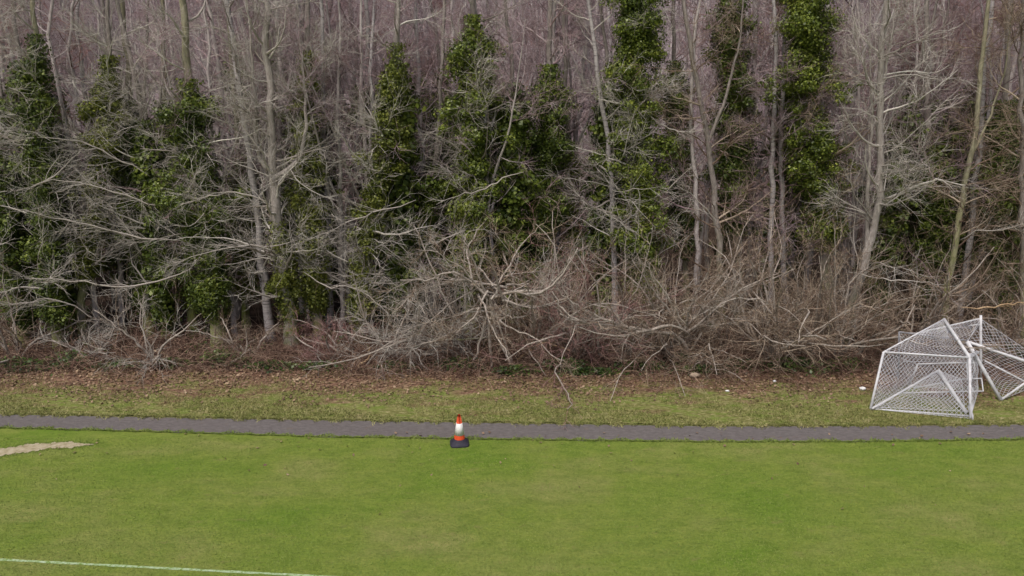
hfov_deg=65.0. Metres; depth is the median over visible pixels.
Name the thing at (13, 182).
ivy clad tree
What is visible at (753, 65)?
bare tree
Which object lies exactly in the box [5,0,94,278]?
ivy clad tree
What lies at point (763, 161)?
bare tree
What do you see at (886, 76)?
bare tree
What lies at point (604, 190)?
ivy clad tree
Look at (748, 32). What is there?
birch tree
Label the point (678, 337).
bare shrub
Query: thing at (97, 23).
bare tree
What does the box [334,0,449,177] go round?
bare tree
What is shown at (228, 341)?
bare shrub
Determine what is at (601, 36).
bare tree
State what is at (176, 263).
dead bough
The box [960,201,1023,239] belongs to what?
dead bough
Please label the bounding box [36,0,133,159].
bare tree
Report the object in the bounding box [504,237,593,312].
dead bough
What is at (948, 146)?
ivy clad tree
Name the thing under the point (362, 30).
ivy clad tree
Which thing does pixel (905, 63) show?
bare tree
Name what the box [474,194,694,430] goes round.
bare shrub
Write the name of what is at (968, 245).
birch tree
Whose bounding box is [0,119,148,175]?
dead bough
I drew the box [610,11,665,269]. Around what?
bare tree
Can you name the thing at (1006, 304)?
dead bough
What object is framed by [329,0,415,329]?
birch tree
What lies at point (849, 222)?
bare tree
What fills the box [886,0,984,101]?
bare tree
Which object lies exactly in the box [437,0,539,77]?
bare tree
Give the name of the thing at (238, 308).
bare tree
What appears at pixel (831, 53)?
bare tree
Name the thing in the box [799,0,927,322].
bare tree
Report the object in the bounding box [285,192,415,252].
dead bough
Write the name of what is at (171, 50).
bare tree
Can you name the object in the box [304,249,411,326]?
dead bough
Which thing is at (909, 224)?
ivy clad tree
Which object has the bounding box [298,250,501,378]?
bare shrub
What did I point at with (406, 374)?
leaf litter
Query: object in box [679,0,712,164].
birch tree
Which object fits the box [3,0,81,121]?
bare tree
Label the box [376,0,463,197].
bare tree
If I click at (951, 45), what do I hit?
birch tree
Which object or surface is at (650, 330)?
dead bough
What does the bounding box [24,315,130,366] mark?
bare shrub
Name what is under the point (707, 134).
bare tree
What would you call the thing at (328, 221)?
birch tree
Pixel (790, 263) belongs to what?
birch tree
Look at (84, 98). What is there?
birch tree
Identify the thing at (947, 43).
bare tree
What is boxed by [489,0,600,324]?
ivy clad tree
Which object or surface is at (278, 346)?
brambles
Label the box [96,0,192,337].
ivy clad tree
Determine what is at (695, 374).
stone
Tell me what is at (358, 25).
bare tree
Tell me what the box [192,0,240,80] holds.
bare tree
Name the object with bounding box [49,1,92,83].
bare tree
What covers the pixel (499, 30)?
birch tree
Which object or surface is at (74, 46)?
bare tree
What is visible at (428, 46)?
bare tree
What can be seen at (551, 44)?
bare tree
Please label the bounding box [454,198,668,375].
bare shrub
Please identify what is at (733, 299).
dead bough
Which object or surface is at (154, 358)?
bare shrub
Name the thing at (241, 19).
bare tree
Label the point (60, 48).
bare tree
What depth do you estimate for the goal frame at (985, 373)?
25.18 m
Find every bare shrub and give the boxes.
[0,241,129,362]
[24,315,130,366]
[66,268,216,386]
[196,302,291,369]
[283,300,385,374]
[288,212,566,381]
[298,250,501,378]
[357,189,608,390]
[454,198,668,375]
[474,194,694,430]
[525,232,775,391]
[535,208,686,366]
[569,205,796,409]
[634,203,883,378]
[661,182,897,380]
[673,190,923,383]
[757,205,1022,381]
[828,212,1023,379]
[902,241,1023,356]
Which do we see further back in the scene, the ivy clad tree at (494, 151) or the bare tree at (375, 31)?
the bare tree at (375, 31)
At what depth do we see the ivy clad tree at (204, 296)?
27.72 m
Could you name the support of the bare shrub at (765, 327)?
on the ground at (270, 272)
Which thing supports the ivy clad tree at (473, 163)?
on the ground at (270, 272)
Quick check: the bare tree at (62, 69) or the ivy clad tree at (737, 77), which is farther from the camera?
the bare tree at (62, 69)
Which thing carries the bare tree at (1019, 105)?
on the ground at (270, 272)
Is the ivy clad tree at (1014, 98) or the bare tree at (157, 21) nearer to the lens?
the ivy clad tree at (1014, 98)
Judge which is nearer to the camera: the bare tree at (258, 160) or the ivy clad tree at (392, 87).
the ivy clad tree at (392, 87)
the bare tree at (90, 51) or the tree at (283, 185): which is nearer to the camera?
the tree at (283, 185)
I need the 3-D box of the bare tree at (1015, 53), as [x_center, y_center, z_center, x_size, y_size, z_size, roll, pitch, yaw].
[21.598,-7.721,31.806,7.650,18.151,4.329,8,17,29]
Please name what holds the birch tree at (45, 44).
on the ground at (270, 272)
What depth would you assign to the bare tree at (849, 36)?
39.18 m
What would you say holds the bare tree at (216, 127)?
on the ground at (270, 272)
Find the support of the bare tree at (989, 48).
on the ground at (270, 272)
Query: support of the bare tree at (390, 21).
on the ground at (270, 272)
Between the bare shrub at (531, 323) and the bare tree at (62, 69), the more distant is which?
the bare tree at (62, 69)
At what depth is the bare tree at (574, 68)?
50.08 m
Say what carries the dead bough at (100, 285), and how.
attached to the ivy clad tree at (204, 296)
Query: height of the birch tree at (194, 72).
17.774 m
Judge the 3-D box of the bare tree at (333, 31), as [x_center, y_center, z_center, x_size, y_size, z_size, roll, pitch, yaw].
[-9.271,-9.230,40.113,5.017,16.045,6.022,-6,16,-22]
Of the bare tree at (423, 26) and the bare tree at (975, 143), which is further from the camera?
the bare tree at (423, 26)
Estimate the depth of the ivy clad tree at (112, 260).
31.49 m
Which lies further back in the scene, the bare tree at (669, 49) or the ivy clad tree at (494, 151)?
the bare tree at (669, 49)
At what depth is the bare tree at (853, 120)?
36.90 m
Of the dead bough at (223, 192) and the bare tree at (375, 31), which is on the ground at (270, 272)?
the bare tree at (375, 31)
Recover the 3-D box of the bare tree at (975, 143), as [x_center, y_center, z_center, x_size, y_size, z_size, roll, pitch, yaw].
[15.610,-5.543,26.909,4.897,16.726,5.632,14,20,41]
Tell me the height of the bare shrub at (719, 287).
7.001 m
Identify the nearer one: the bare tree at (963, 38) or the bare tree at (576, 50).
the bare tree at (963, 38)
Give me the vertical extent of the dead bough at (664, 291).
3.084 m
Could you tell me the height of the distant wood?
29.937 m
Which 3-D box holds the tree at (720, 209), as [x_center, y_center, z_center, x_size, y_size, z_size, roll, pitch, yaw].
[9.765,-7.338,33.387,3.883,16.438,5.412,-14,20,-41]
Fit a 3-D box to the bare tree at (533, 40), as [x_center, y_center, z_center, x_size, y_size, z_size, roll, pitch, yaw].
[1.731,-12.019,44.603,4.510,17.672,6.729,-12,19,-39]
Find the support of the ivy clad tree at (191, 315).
on the ground at (270, 272)
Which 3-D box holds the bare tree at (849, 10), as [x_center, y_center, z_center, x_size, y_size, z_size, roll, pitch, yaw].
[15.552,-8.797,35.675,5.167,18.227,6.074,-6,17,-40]
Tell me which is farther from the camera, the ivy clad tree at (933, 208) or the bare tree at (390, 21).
the bare tree at (390, 21)
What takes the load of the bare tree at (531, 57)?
on the ground at (270, 272)
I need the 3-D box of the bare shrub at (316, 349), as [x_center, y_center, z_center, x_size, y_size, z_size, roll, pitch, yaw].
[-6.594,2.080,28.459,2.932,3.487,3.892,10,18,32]
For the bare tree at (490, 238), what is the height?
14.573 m
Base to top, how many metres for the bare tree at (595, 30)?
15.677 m
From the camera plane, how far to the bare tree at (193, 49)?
44.38 m
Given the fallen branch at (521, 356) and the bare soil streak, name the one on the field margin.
the bare soil streak
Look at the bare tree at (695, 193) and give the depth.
29.06 m
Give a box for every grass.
[0,411,1023,430]
[0,422,1023,442]
[0,437,1023,575]
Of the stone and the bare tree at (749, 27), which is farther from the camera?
the bare tree at (749, 27)
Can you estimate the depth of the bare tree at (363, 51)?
46.10 m
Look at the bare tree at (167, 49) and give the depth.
34.52 m
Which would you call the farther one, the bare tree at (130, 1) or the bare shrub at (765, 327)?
the bare tree at (130, 1)
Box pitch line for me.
[0,558,322,575]
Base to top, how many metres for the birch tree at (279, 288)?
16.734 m
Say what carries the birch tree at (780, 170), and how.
on the ground at (270, 272)
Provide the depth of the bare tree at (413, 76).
31.20 m
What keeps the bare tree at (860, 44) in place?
on the ground at (270, 272)
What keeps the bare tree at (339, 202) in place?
on the ground at (270, 272)
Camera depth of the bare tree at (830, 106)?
29.91 m
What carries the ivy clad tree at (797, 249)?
on the ground at (270, 272)
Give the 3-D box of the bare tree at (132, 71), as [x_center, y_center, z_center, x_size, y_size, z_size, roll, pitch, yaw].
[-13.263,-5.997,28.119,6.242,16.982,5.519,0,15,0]
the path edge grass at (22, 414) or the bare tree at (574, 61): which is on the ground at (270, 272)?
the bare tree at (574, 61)
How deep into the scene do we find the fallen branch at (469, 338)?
27.63 m
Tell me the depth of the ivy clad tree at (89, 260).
28.26 m
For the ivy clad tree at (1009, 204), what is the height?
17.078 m
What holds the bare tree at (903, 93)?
on the ground at (270, 272)
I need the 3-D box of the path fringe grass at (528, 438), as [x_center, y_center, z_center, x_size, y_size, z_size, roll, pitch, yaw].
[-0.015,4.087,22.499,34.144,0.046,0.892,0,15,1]
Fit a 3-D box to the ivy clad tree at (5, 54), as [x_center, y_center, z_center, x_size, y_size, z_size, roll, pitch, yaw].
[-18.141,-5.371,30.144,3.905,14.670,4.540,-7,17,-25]
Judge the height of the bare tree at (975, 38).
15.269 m
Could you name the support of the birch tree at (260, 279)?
on the ground at (270, 272)
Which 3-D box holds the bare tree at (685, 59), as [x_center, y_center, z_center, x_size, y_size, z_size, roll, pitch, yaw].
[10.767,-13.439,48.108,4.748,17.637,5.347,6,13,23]
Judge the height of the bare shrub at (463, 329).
5.940 m
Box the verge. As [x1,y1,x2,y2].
[0,360,1023,425]
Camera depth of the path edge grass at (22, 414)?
23.25 m
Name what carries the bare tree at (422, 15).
on the ground at (270, 272)
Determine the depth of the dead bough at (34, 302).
27.33 m
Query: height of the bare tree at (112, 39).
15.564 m
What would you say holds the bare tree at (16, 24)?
on the ground at (270, 272)
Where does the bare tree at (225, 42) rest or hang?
on the ground at (270, 272)
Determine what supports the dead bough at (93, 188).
attached to the ivy clad tree at (89, 260)
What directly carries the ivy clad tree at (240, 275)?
on the ground at (270, 272)
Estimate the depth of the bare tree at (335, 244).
37.25 m
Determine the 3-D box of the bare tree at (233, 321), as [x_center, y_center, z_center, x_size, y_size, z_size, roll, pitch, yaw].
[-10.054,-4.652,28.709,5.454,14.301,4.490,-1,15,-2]
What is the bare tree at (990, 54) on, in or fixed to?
on the ground at (270, 272)
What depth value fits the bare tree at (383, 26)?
48.26 m
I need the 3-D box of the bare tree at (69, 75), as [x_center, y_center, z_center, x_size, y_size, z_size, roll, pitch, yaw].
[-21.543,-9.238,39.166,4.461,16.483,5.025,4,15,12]
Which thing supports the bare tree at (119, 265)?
on the ground at (270, 272)
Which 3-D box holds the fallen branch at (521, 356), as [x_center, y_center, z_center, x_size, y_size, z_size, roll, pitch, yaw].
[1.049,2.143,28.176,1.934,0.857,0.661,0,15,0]
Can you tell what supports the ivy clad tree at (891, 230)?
on the ground at (270, 272)
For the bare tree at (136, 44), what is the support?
on the ground at (270, 272)
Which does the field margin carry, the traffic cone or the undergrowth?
the traffic cone
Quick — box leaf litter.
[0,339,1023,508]
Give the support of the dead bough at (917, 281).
attached to the bare shrub at (940, 314)
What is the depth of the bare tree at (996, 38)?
54.45 m
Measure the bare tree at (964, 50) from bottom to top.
18.367 m
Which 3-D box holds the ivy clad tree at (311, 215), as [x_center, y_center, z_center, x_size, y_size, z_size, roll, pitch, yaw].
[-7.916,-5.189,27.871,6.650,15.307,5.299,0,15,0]
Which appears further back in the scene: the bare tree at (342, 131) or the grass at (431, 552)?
the bare tree at (342, 131)
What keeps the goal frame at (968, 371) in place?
on the verge
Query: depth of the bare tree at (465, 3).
32.58 m
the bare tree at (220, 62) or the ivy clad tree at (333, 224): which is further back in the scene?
the bare tree at (220, 62)
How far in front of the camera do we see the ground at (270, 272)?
36.13 m
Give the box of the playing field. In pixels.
[0,526,1023,575]
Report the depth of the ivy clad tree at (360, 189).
30.93 m
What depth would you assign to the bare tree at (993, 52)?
37.29 m
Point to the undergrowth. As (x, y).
(908, 292)
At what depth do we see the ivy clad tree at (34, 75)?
27.64 m
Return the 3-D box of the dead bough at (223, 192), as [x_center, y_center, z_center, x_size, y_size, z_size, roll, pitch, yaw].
[-10.137,-3.020,26.830,4.212,2.223,1.996,0,15,0]
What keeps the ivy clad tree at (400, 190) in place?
on the ground at (270, 272)
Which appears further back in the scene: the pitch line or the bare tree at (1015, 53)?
the bare tree at (1015, 53)
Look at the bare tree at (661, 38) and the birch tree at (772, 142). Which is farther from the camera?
the bare tree at (661, 38)
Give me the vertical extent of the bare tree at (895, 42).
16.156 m
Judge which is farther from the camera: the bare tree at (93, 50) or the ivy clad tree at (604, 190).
the bare tree at (93, 50)
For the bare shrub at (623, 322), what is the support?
on the ground at (270, 272)
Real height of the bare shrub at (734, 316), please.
6.845 m
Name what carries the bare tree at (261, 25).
on the ground at (270, 272)
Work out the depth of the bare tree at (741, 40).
49.12 m
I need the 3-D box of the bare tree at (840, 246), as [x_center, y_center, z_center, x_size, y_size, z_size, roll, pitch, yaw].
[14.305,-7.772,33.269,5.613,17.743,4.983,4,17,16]
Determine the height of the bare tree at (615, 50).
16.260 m
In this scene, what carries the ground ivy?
on the ground at (270, 272)
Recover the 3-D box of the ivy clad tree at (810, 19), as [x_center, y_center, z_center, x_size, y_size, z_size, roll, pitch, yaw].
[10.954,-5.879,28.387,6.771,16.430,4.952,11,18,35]
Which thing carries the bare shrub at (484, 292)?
on the ground at (270, 272)
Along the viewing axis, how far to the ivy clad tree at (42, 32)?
35.05 m
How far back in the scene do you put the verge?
25.09 m
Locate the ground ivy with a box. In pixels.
[0,283,1023,378]
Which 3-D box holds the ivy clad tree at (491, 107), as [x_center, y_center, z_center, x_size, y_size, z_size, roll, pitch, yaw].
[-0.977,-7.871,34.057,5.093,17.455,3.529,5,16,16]
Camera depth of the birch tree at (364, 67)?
29.34 m
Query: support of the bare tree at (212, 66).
on the ground at (270, 272)
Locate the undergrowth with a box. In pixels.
[0,195,1023,350]
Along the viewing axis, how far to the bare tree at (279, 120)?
31.17 m
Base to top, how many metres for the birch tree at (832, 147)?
20.598 m
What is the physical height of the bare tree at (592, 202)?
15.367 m
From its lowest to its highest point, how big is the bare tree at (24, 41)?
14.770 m
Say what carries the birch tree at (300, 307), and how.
on the ground at (270, 272)
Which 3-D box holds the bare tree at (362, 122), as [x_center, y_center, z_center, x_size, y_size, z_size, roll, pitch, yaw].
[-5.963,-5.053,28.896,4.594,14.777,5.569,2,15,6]
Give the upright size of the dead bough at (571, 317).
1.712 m
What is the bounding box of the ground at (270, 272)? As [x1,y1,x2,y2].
[0,0,1019,426]
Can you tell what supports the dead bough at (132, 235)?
attached to the ivy clad tree at (89, 260)
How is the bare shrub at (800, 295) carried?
on the ground at (270, 272)
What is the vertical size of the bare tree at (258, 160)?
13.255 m
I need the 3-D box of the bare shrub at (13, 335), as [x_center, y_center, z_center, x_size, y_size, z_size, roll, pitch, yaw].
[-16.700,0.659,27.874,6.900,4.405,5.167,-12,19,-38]
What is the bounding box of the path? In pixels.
[0,414,1023,441]
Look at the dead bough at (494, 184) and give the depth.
27.93 m
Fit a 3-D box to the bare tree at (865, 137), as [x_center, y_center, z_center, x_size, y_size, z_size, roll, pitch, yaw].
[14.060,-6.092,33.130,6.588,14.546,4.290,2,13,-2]
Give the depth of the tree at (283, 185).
35.44 m
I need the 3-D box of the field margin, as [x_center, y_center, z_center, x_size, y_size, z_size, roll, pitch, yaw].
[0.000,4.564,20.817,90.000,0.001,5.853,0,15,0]
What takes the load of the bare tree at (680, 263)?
on the ground at (270, 272)
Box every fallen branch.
[432,333,511,340]
[514,341,569,361]
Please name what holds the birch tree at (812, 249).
on the ground at (270, 272)
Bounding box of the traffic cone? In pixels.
[450,414,468,447]
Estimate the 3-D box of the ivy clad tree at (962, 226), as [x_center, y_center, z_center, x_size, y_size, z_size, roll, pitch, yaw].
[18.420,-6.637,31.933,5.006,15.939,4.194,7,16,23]
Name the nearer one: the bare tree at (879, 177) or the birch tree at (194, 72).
the bare tree at (879, 177)
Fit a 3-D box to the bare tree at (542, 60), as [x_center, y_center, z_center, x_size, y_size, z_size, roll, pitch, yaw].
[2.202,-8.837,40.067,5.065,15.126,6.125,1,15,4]
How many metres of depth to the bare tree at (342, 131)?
33.85 m
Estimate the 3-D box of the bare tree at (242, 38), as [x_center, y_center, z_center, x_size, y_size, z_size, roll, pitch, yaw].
[-11.794,-9.805,38.516,6.785,17.706,3.928,8,17,26]
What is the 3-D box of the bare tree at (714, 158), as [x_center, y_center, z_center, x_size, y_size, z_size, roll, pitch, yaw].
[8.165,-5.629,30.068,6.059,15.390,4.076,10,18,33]
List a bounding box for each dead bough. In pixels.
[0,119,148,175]
[0,161,171,209]
[0,279,93,326]
[1,194,179,269]
[1,255,191,300]
[148,218,296,289]
[154,167,279,226]
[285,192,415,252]
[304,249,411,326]
[424,161,522,228]
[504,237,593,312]
[541,291,615,344]
[566,306,691,362]
[618,244,687,326]
[659,168,723,239]
[675,272,768,327]
[850,256,969,319]
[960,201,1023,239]
[961,294,1023,319]
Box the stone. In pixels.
[689,372,700,377]
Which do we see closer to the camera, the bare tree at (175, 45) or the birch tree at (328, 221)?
the birch tree at (328, 221)
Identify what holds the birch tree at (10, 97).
on the ground at (270, 272)
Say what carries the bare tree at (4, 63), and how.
on the ground at (270, 272)
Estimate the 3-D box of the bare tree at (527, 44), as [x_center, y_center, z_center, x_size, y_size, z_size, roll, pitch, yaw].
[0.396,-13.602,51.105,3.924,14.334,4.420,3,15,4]
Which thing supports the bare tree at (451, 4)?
on the ground at (270, 272)
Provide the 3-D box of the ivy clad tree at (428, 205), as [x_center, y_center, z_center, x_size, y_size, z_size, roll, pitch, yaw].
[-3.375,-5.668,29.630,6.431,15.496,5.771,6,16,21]
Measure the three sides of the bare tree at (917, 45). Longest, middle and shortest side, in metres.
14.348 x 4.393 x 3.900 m
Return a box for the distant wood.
[4,0,1015,123]
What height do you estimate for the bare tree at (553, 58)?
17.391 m
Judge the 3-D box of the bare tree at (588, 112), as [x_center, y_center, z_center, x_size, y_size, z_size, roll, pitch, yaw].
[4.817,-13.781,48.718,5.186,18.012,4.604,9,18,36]
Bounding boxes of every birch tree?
[0,0,44,322]
[27,2,85,169]
[37,0,128,311]
[131,0,319,342]
[174,0,361,349]
[175,4,209,138]
[199,0,265,289]
[240,0,381,333]
[247,0,343,313]
[317,0,402,330]
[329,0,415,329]
[353,0,466,318]
[479,0,524,51]
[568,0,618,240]
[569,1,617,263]
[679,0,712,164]
[680,0,838,315]
[706,3,772,89]
[718,0,854,315]
[757,4,835,292]
[763,11,866,290]
[787,4,874,315]
[824,1,890,274]
[911,0,980,120]
[923,0,1023,332]
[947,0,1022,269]
[954,0,1017,208]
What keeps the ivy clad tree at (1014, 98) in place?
on the ground at (270, 272)
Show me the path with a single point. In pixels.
(496, 430)
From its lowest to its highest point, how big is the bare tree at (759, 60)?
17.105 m
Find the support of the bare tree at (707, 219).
on the ground at (270, 272)
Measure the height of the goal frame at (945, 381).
0.910 m
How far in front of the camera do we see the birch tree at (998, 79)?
35.10 m
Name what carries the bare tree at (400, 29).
on the ground at (270, 272)
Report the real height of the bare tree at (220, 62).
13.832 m
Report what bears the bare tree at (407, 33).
on the ground at (270, 272)
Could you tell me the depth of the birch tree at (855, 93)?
30.51 m
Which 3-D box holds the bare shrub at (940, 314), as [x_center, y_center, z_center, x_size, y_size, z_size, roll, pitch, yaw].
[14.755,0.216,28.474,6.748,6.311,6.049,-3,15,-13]
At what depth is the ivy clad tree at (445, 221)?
31.73 m
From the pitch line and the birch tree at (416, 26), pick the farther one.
the birch tree at (416, 26)
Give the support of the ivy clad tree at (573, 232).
on the ground at (270, 272)
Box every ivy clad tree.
[0,0,36,348]
[0,0,80,278]
[0,0,89,336]
[0,0,122,350]
[0,0,160,341]
[0,25,41,335]
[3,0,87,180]
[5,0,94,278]
[25,0,88,228]
[46,0,179,335]
[66,0,246,337]
[76,0,156,319]
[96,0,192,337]
[110,0,276,346]
[148,0,273,328]
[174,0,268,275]
[217,0,361,341]
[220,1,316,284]
[264,0,345,314]
[283,0,358,299]
[295,0,452,341]
[319,0,388,321]
[325,0,453,335]
[335,0,383,224]
[337,0,491,328]
[385,0,437,264]
[405,0,464,312]
[407,0,531,337]
[430,0,530,314]
[456,0,538,278]
[467,0,579,331]
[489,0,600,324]
[510,0,627,315]
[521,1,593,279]
[555,0,714,334]
[561,0,665,320]
[649,0,742,321]
[676,0,830,321]
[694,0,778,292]
[743,34,852,304]
[747,0,903,332]
[791,0,855,289]
[849,0,974,327]
[863,0,1006,327]
[874,0,964,285]
[885,0,985,312]
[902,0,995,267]
[922,0,1018,309]
[944,0,1023,338]
[984,1,1023,270]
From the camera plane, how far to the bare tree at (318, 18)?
41.56 m
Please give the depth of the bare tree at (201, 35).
38.34 m
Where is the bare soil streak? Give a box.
[0,441,92,455]
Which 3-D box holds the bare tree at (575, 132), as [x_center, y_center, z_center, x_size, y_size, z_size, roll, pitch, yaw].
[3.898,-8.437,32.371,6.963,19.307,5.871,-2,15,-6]
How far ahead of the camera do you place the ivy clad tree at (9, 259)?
28.73 m
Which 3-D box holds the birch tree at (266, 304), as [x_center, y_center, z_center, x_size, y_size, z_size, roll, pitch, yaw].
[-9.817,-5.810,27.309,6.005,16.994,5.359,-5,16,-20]
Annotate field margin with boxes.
[0,428,1023,525]
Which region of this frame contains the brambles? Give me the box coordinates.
[0,277,1023,395]
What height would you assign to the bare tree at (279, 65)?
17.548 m
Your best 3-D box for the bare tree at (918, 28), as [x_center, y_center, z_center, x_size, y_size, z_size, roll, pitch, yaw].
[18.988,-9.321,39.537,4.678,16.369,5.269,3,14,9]
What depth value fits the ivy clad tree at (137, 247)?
28.99 m
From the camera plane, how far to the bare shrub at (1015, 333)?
28.18 m
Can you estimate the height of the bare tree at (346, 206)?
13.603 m
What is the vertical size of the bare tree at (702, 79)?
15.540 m
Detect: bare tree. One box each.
[0,0,127,325]
[0,16,79,163]
[2,0,47,101]
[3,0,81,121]
[5,14,62,97]
[8,1,89,133]
[9,0,144,334]
[25,0,134,220]
[29,0,91,177]
[32,0,227,338]
[35,0,141,155]
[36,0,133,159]
[36,1,117,138]
[39,0,169,118]
[42,0,119,250]
[48,0,91,159]
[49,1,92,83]
[55,1,140,75]
[56,1,97,131]
[82,0,176,157]
[113,0,242,271]
[114,0,196,117]
[120,0,291,337]
[132,0,189,92]
[138,0,233,157]
[141,0,225,78]
[145,0,260,132]
[153,0,301,319]
[155,0,255,234]
[166,0,295,220]
[168,0,258,92]
[189,0,224,155]
[189,0,314,315]
[191,0,245,168]
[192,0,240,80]
[200,9,260,123]
[202,2,313,159]
[214,0,313,97]
[229,0,334,323]
[242,2,286,250]
[253,0,365,79]
[257,0,379,337]
[267,0,410,334]
[281,0,351,296]
[283,0,440,157]
[288,1,426,313]
[294,0,370,97]
[300,0,463,316]
[311,2,347,276]
[332,0,383,204]
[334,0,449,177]
[349,0,444,196]
[350,1,393,157]
[353,0,411,71]
[356,0,501,313]
[358,2,420,51]
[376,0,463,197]
[387,0,468,88]
[393,0,456,75]
[401,0,480,263]
[405,1,522,191]
[418,0,492,87]
[420,0,457,188]
[424,0,554,330]
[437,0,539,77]
[448,0,596,311]
[486,0,611,200]
[503,0,545,241]
[509,11,572,122]
[510,0,579,82]
[510,0,599,131]
[515,0,545,92]
[515,0,593,131]
[519,0,573,217]
[536,0,687,287]
[537,0,604,194]
[539,0,703,333]
[545,0,692,297]
[545,1,601,100]
[565,7,612,201]
[570,2,584,129]
[571,0,617,228]
[576,0,617,119]
[581,4,645,161]
[602,1,692,83]
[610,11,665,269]
[612,0,692,74]
[626,0,794,335]
[646,0,722,270]
[646,0,760,289]
[658,0,737,320]
[662,0,707,199]
[667,0,831,322]
[686,2,715,178]
[702,0,831,317]
[707,0,768,106]
[707,0,768,188]
[712,1,775,163]
[743,0,849,282]
[745,0,783,304]
[750,0,882,265]
[767,0,904,268]
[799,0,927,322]
[802,0,934,311]
[807,0,993,352]
[824,0,933,274]
[827,0,882,133]
[830,0,876,268]
[830,0,938,289]
[831,0,905,302]
[836,0,980,274]
[836,1,922,260]
[838,0,879,144]
[855,0,938,142]
[855,5,893,128]
[859,3,931,175]
[861,0,962,222]
[861,0,1000,174]
[871,0,1020,276]
[875,0,968,322]
[882,0,1023,342]
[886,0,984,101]
[887,0,1001,302]
[891,1,978,194]
[909,0,1023,344]
[909,2,1019,115]
[933,1,994,148]
[940,0,1023,258]
[953,0,1018,135]
[955,2,1023,110]
[955,6,1023,94]
[962,2,1023,303]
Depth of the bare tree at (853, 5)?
31.38 m
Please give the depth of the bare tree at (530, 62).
50.45 m
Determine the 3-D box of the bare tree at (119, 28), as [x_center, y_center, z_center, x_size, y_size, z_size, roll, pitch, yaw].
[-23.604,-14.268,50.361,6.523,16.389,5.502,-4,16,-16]
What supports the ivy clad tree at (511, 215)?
on the ground at (270, 272)
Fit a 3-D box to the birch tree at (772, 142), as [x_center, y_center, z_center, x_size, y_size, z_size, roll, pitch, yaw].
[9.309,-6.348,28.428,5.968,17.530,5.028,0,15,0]
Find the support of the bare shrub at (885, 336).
on the ground at (270, 272)
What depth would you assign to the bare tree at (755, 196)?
32.94 m
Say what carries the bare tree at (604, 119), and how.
on the ground at (270, 272)
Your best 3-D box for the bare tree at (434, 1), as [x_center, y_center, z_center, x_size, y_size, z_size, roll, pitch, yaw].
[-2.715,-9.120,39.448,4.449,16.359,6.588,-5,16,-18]
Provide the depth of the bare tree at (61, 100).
28.84 m
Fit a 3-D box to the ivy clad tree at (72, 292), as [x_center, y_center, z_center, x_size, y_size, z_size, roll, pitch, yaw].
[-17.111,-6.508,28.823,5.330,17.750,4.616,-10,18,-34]
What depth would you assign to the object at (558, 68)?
33.32 m
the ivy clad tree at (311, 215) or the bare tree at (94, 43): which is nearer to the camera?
the ivy clad tree at (311, 215)
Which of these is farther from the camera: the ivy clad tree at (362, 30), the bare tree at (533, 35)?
the bare tree at (533, 35)
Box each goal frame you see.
[869,318,978,419]
[871,369,983,413]
[897,315,981,390]
[965,320,1023,400]
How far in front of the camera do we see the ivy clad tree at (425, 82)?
35.83 m
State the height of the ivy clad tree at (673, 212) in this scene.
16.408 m
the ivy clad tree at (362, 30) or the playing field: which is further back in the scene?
the ivy clad tree at (362, 30)
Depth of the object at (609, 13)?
37.77 m
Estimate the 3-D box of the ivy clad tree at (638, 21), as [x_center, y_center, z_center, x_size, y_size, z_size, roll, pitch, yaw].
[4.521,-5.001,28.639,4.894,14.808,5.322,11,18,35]
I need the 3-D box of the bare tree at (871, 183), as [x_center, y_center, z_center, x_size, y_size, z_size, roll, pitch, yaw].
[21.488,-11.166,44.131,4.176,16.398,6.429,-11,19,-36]
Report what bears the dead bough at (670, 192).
attached to the bare shrub at (719, 287)
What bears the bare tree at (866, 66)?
on the ground at (270, 272)
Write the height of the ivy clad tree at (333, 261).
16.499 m
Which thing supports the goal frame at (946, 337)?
on the verge
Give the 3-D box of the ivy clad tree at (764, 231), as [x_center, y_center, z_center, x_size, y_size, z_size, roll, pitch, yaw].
[10.848,-7.425,30.389,5.700,18.674,4.040,5,16,17]
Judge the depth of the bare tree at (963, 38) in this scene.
37.53 m

